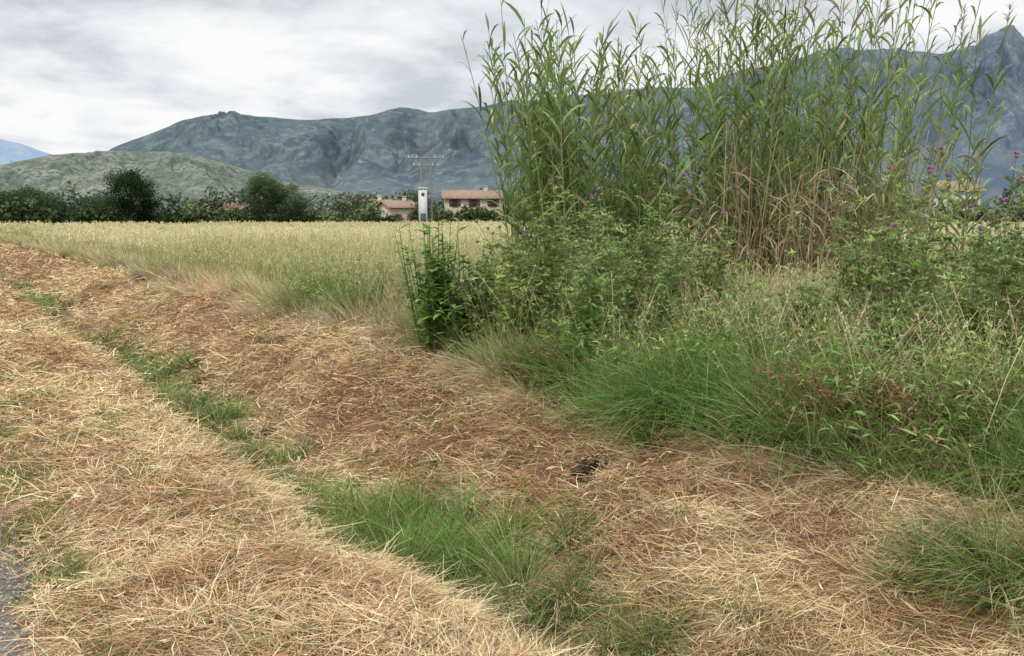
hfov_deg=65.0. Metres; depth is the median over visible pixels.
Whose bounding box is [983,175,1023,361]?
thistle plant
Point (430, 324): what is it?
broadleaf shrub
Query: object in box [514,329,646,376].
dried dock plant
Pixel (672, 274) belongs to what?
thistle plant
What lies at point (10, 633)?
road
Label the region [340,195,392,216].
farmhouse
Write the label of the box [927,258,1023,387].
thistle plant
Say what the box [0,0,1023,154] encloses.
sky
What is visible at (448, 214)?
hedge row
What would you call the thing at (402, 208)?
farmhouse
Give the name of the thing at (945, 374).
dried dock plant
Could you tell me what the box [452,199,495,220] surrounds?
windows
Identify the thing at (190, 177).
hill
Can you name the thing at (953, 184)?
farmhouse
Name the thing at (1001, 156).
mountain
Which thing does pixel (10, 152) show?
mountain
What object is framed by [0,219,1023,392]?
oat field
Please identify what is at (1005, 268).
thistle plant
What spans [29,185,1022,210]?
distant tree line
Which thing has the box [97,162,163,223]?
tree
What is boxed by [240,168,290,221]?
tree
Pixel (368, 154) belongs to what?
mountain
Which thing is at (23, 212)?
hedge row
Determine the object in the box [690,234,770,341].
thistle plant
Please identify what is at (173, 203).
distant tree line
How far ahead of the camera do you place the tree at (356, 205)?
117.73 m
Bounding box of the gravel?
[0,419,137,655]
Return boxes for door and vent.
[420,193,425,221]
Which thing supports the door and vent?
in the electric transformer tower
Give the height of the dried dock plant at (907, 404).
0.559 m
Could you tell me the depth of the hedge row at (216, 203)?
128.28 m
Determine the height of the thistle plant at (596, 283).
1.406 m
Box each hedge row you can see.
[0,197,207,229]
[178,181,1023,223]
[180,198,405,226]
[409,201,456,227]
[454,203,509,221]
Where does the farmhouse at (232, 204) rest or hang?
on the ground at (422, 444)
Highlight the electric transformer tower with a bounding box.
[408,152,443,221]
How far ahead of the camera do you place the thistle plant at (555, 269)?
8.44 m
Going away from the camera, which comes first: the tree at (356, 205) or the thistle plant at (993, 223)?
the thistle plant at (993, 223)
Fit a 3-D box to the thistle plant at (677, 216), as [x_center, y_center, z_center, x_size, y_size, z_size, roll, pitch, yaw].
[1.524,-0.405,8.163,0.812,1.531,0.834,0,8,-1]
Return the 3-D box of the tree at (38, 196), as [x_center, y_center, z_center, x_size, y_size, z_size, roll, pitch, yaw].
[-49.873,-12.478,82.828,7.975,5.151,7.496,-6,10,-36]
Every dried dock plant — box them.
[486,341,565,394]
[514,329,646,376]
[563,454,610,487]
[740,353,985,445]
[754,347,1023,457]
[893,360,1023,399]
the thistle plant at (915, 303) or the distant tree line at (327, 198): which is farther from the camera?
the distant tree line at (327, 198)
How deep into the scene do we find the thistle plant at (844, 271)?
6.96 m
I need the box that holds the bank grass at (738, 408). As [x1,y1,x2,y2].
[0,228,1023,653]
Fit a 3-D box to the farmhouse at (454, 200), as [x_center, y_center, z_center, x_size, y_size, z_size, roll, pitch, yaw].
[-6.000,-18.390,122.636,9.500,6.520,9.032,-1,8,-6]
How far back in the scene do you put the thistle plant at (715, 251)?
7.88 m
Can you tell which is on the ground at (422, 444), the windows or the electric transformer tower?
the electric transformer tower
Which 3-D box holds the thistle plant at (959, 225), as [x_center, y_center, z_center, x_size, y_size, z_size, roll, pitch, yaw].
[3.496,-0.544,7.388,0.672,1.853,1.275,-6,10,-36]
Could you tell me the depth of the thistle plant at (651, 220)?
7.69 m
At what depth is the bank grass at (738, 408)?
5.29 m
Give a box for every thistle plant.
[462,231,525,350]
[475,188,592,342]
[478,225,561,348]
[490,230,590,352]
[517,176,583,325]
[535,194,633,330]
[548,179,670,335]
[552,210,630,357]
[584,173,686,328]
[614,219,696,350]
[627,212,698,321]
[670,211,741,336]
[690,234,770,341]
[738,248,834,358]
[784,176,899,348]
[833,166,981,359]
[844,216,936,371]
[845,146,958,364]
[846,262,966,385]
[879,165,1023,372]
[891,154,1018,344]
[923,151,1023,317]
[926,198,1023,338]
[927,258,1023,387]
[967,191,1023,383]
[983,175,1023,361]
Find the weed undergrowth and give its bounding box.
[271,243,1023,489]
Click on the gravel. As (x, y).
(2, 609)
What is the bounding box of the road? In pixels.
[0,505,51,655]
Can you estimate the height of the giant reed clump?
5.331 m
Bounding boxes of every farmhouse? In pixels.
[204,198,249,219]
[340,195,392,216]
[375,196,417,221]
[441,186,502,220]
[921,176,986,220]
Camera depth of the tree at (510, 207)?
126.01 m
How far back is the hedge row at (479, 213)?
112.66 m
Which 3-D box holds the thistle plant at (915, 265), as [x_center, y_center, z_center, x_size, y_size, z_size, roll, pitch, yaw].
[3.255,-0.437,6.634,0.799,2.128,1.352,-2,8,-16]
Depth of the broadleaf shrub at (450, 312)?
8.33 m
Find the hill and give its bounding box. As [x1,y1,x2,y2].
[0,151,441,207]
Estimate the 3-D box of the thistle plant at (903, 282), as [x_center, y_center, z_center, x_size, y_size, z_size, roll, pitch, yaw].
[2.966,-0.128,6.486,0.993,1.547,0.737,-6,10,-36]
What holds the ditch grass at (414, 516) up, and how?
on the ground at (422, 444)
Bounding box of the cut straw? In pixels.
[0,239,1023,655]
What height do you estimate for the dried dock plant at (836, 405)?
0.534 m
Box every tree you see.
[0,182,67,210]
[70,193,135,221]
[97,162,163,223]
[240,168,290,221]
[275,179,309,222]
[338,193,373,218]
[408,190,438,206]
[501,188,523,219]
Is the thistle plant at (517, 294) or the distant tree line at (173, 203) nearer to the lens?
the thistle plant at (517, 294)
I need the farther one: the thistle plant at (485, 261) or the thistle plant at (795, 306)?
the thistle plant at (485, 261)
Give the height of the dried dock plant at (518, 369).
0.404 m
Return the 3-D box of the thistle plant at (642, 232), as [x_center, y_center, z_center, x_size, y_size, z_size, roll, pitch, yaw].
[0.772,-0.582,7.909,0.828,1.781,1.481,-6,10,-36]
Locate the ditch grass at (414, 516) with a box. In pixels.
[0,264,874,655]
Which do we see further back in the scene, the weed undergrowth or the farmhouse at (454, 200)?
the farmhouse at (454, 200)
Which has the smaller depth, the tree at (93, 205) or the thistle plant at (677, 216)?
the thistle plant at (677, 216)
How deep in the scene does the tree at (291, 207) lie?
98.22 m
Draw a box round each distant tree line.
[8,181,1023,220]
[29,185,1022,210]
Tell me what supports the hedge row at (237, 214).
on the ground at (422, 444)
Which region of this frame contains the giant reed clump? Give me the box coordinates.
[455,0,1023,332]
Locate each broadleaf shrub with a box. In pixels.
[386,211,485,358]
[418,237,522,356]
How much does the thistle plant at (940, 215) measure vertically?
2.064 m
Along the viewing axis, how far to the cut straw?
4.26 m
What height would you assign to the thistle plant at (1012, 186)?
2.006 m
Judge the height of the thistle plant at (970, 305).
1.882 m
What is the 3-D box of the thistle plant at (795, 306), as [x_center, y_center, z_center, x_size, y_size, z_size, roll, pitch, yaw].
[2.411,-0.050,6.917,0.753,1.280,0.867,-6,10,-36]
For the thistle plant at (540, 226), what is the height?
1.666 m
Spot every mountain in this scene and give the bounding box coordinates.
[0,139,52,164]
[109,87,698,201]
[569,25,1023,208]
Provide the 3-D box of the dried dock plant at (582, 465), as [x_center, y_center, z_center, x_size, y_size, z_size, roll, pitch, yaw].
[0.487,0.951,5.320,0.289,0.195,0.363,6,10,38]
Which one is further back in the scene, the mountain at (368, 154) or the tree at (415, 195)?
the mountain at (368, 154)
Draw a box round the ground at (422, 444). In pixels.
[0,220,1023,655]
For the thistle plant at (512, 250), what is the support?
on the ground at (422, 444)
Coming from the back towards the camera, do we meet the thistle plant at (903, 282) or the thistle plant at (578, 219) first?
the thistle plant at (578, 219)

